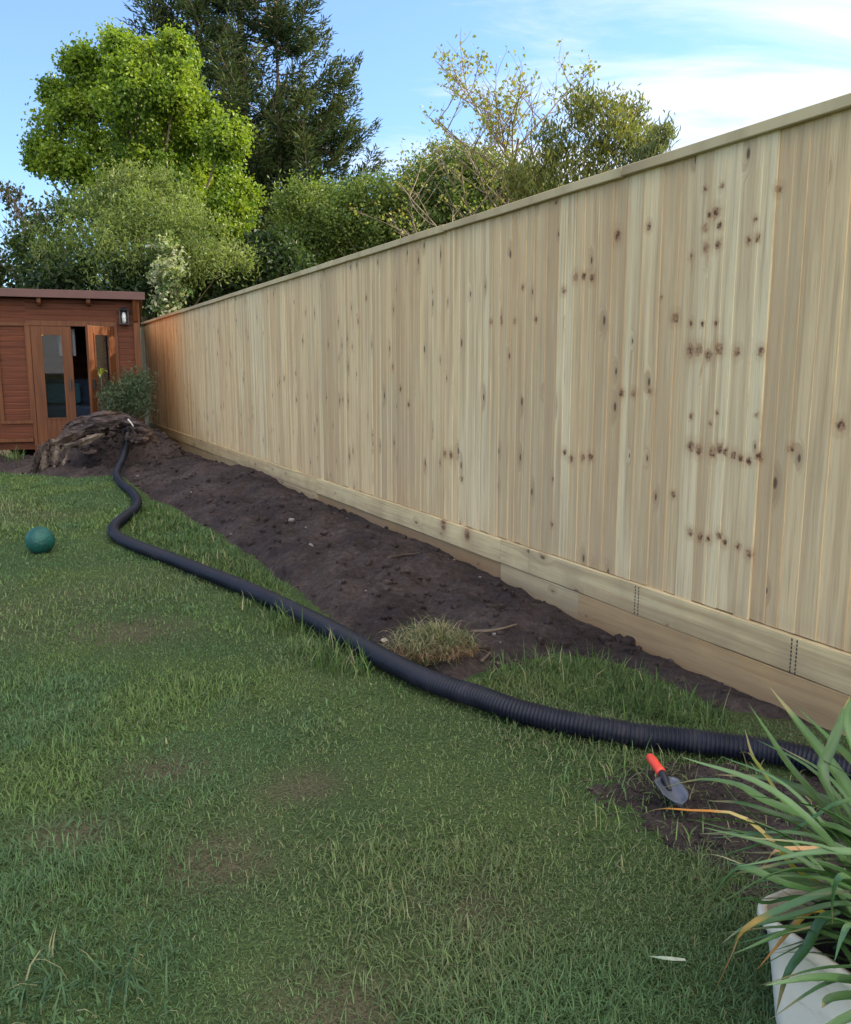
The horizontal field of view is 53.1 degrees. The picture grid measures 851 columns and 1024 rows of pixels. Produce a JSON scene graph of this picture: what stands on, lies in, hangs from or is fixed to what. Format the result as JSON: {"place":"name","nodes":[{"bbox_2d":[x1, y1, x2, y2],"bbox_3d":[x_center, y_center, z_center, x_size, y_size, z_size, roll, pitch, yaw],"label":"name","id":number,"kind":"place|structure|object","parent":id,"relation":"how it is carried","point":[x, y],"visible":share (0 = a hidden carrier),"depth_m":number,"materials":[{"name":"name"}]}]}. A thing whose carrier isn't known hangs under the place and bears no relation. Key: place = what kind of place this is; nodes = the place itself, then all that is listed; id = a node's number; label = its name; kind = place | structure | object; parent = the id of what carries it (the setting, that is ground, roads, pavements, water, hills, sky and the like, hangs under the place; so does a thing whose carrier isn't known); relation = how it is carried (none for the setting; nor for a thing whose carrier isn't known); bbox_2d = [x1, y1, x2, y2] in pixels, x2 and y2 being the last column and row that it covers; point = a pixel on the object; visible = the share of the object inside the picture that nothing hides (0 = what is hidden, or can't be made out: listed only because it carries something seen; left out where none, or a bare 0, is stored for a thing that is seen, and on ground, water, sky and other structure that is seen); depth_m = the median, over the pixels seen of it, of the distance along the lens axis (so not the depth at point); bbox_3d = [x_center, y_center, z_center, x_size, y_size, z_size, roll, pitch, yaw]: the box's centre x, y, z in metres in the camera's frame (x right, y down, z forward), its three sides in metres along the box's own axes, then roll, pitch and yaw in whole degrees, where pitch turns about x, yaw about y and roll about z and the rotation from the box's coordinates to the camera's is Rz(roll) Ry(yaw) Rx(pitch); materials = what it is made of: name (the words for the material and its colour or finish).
{"place":"outdoors","nodes":[
{"label":"outdoors","id":0,"kind":"place"},
{"bbox_2d":[98,368,106,407],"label":"young plant","id":1,"kind":"object","parent":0,"point":[100,372],"visible":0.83,"depth_m":11.58,"materials":[{"name":"green plant"}]},
{"bbox_2d":[0,449,813,725],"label":"soil","id":2,"kind":"structure","parent":0,"point":[529,617],"depth_m":4.76,"materials":[{"name":"brown soil"}]},
{"bbox_2d":[31,410,158,472],"bbox_3d":[-3.941,-0.864,10.304,1.432,0.735,0.666,0,9,0],"label":"tree stump","id":3,"kind":"object","parent":2,"relation":"on","point":[81,432],"visible":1,"depth_m":10.10,"materials":[{"name":"brown wood"}]},
{"bbox_2d":[59,427,183,467],"bbox_3d":[-3.993,-0.875,11.097,1.950,0.662,1.350,0,9,0],"label":"soil heap","id":4,"kind":"object","parent":2,"relation":"on","point":[78,458],"visible":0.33,"depth_m":10.69,"materials":[{"name":"brown soil"}]},
{"bbox_2d":[60,421,185,465],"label":"heap crumbs","id":5,"kind":"object","parent":4,"relation":"on","point":[163,455],"visible":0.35,"depth_m":10.77,"materials":[{"name":"soil"}]},
{"bbox_2d":[94,359,159,420],"bbox_3d":[-4.060,-1.436,11.553,0.910,1.254,0.746,-2,10,-12],"label":"garden bush","id":6,"kind":"object","parent":2,"relation":"on","point":[130,395],"visible":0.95,"depth_m":11.43,"materials":[{"name":"green plant"}]},
{"bbox_2d":[151,458,564,663],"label":"gravel chips","id":7,"kind":"object","parent":2,"relation":"on","point":[366,590],"visible":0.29,"depth_m":5.07,"materials":[{"name":"grey stone"}]},
{"bbox_2d":[387,552,419,558],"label":"twig","id":8,"kind":"object","parent":2,"relation":"on","point":[401,555],"visible":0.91,"depth_m":5.05,"materials":[{"name":"brown wood"}]},
{"bbox_2d":[376,614,490,668],"bbox_3d":[0.031,0.518,3.519,0.557,0.224,0.412,0,9,0],"label":"turf clump","id":9,"kind":"object","parent":2,"relation":"on","point":[433,645],"visible":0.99,"depth_m":3.48,"materials":[{"name":"green plant"}]},
{"bbox_2d":[480,652,490,662],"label":"twig","id":10,"kind":"object","parent":2,"relation":"on","point":[484,658],"visible":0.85,"depth_m":3.47,"materials":[{"name":"brown wood"}]},
{"bbox_2d":[470,623,516,632],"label":"twig","id":11,"kind":"object","parent":2,"relation":"on","point":[490,630],"visible":0.94,"depth_m":3.73,"materials":[{"name":"brown wood"}]},
{"bbox_2d":[0,444,850,1023],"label":"lawn","id":12,"kind":"structure","parent":0,"point":[308,786],"depth_m":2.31,"materials":[{"name":"green plant"}]},
{"bbox_2d":[25,527,54,553],"bbox_3d":[-2.555,0.188,5.644,0.184,0.184,0.184,0,9,0],"label":"ball","id":13,"kind":"object","parent":12,"relation":"on","point":[39,540],"visible":0.94,"depth_m":5.58,"materials":[{"name":"rubber"}]},
{"bbox_2d":[107,427,850,779],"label":"drainage pipe","id":14,"kind":"object","parent":12,"relation":"on","point":[595,727],"visible":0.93,"depth_m":2.95,"materials":[{"name":"black plastic"}]},
{"bbox_2d":[650,956,685,960],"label":"fallen leaf","id":15,"kind":"object","parent":12,"relation":"on","point":[670,958],"visible":1,"depth_m":1.69,"materials":[{"name":"plant"}]},
{"bbox_2d":[582,758,847,913],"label":"bare soil","id":16,"kind":"structure","parent":12,"relation":"on","point":[735,808],"depth_m":2.34,"materials":[{"name":"brown soil"}]},
{"bbox_2d":[646,753,688,807],"bbox_3d":[0.672,0.750,2.390,0.074,0.036,0.226,-1,16,-8],"label":"trowel","id":17,"kind":"object","parent":16,"relation":"on","point":[674,794],"visible":0.94,"depth_m":2.37,"materials":[{"name":"orange plastic"}]},
{"bbox_2d":[757,868,850,1023],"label":"planter","id":18,"kind":"object","parent":12,"relation":"on","point":[808,1009],"visible":0.33,"depth_m":1.50,"materials":[{"name":"beige plastic"}]},
{"bbox_2d":[644,689,850,1023],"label":"strap leaf plant","id":19,"kind":"object","parent":18,"relation":"in","point":[834,892],"visible":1,"depth_m":1.50,"materials":[{"name":"green plant"}]},
{"bbox_2d":[0,0,850,290],"label":"sky","id":20,"kind":"structure","parent":0,"point":[722,66],"materials":[{"name":"blue"}]},
{"label":"ground","id":21,"kind":"structure","parent":0,"visible":0},
{"bbox_2d":[0,179,82,280],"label":"sapling","id":22,"kind":"object","parent":21,"relation":"on","point":[8,194],"visible":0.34,"depth_m":17.70,"materials":[{"name":"green plant"}]},
{"bbox_2d":[0,176,97,288],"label":"garden shrub","id":23,"kind":"object","parent":21,"relation":"on","point":[13,244],"visible":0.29,"depth_m":16.83,"materials":[{"name":"green plant"}]},
{"bbox_2d":[0,288,144,456],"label":"summerhouse","id":24,"kind":"structure","parent":21,"relation":"on","point":[34,323],"depth_m":11.73,"materials":[{"name":"brown wood"}]},
{"bbox_2d":[30,326,76,445],"bbox_3d":[-5.132,-1.732,11.777,0.513,1.640,0.085,-3,10,-19],"label":"door","id":25,"kind":"structure","parent":24,"relation":"in","point":[48,428],"depth_m":11.76,"materials":[{"name":"brown wood"}]},
{"bbox_2d":[58,329,75,355],"bbox_3d":[-5.010,-2.368,11.882,0.220,0.368,0.028,-3,10,-19],"label":"curtain","id":26,"kind":"object","parent":24,"relation":"hanging from","point":[73,343],"visible":0.33,"depth_m":11.89,"materials":[{"name":"grey fabric"}]},
{"bbox_2d":[45,379,103,417],"bbox_3d":[-5.383,-1.612,12.680,1.080,0.730,0.780,-3,10,-19],"label":"armchair","id":27,"kind":"object","parent":24,"relation":"in","point":[59,410],"visible":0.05,"depth_m":12.47,"materials":[{"name":"blue fabric"}]},
{"bbox_2d":[46,383,81,403],"bbox_3d":[-5.409,-1.773,12.729,0.480,0.310,0.180,-3,10,-19],"label":"cushion","id":28,"kind":"object","parent":27,"relation":"on","point":[55,393],"visible":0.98,"depth_m":12.63,"materials":[{"name":"teal fabric"}]},
{"bbox_2d":[85,325,118,413],"bbox_3d":[-4.441,-1.735,11.795,0.085,1.640,0.549,3,10,19],"label":"door","id":29,"kind":"structure","parent":24,"relation":"in","point":[90,331],"depth_m":11.60,"materials":[{"name":"brown wood"}]},
{"bbox_2d":[118,307,128,324],"bbox_3d":[-4.209,-2.738,11.875,0.150,0.237,0.152,-3,10,-19],"label":"wall lantern","id":30,"kind":"object","parent":24,"relation":"attached to","point":[124,312],"depth_m":11.85,"materials":[{"name":"metal"}]},
{"bbox_2d":[9,245,162,316],"bbox_3d":[-6.065,-3.096,15.621,3.270,3.609,1.521,3,10,19],"label":"evergreen shrub","id":31,"kind":"object","parent":21,"relation":"on","point":[57,280],"visible":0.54,"depth_m":15.26,"materials":[{"name":"green plant"}]},
{"bbox_2d":[18,151,267,321],"bbox_3d":[-5.181,-4.024,15.862,4.216,5.352,3.056,6,11,34],"label":"willow shrub","id":32,"kind":"object","parent":21,"relation":"on","point":[114,221],"visible":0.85,"depth_m":15.44,"materials":[{"name":"green plant"}]},
{"bbox_2d":[16,16,271,321],"bbox_3d":[-6.521,-6.525,19.352,6.108,9.149,4.798,0,9,0],"label":"broadleaf tree","id":33,"kind":"object","parent":21,"relation":"on","point":[122,80],"visible":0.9,"depth_m":18.19,"materials":[{"name":"green plant"}]},
{"bbox_2d":[142,231,193,316],"bbox_3d":[-4.520,-3.057,15.071,0.844,3.694,0.892,-8,12,-39],"label":"variegated shrub","id":34,"kind":"object","parent":21,"relation":"on","point":[165,275],"visible":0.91,"depth_m":14.82,"materials":[{"name":"green plant"}]},
{"bbox_2d":[142,210,320,320],"bbox_3d":[-3.929,-3.665,16.845,3.806,4.335,2.212,0,9,0],"label":"laurel shrub","id":35,"kind":"object","parent":21,"relation":"on","point":[284,257],"visible":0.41,"depth_m":16.12,"materials":[{"name":"green plant"}]},
{"bbox_2d":[116,0,388,307],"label":"conifer","id":36,"kind":"object","parent":21,"relation":"on","point":[290,137],"visible":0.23,"depth_m":24.07,"materials":[{"name":"green plant"}]},
{"bbox_2d":[256,129,553,271],"bbox_3d":[-0.297,-5.056,18.931,7.145,6.375,2.909,0,9,0],"label":"hedge","id":37,"kind":"object","parent":21,"relation":"on","point":[344,227],"visible":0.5,"depth_m":18.09,"materials":[{"name":"green plant"}]},
{"bbox_2d":[350,32,637,237],"bbox_3d":[0.926,-4.334,13.675,4.981,6.470,2.933,4,10,20],"label":"sparse tree","id":38,"kind":"object","parent":21,"relation":"on","point":[497,137],"visible":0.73,"depth_m":13.12,"materials":[{"name":"green plant"}]},
{"bbox_2d":[140,93,850,735],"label":"timber fence","id":39,"kind":"object","parent":21,"relation":"on","point":[616,401],"visible":0.87,"depth_m":3.80,"materials":[{"name":"brown wood"}]},
{"bbox_2d":[485,73,672,202],"bbox_3d":[2.204,-3.433,12.196,2.647,5.376,1.703,-2,10,-14],"label":"bay shrub","id":40,"kind":"object","parent":21,"relation":"on","point":[524,180],"visible":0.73,"depth_m":11.65,"materials":[{"name":"green plant"}]},
{"bbox_2d":[622,110,680,164],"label":"wispy shrub","id":41,"kind":"object","parent":21,"relation":"on","point":[660,140],"visible":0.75,"depth_m":10.86,"materials":[{"name":"green plant"}]}
]}

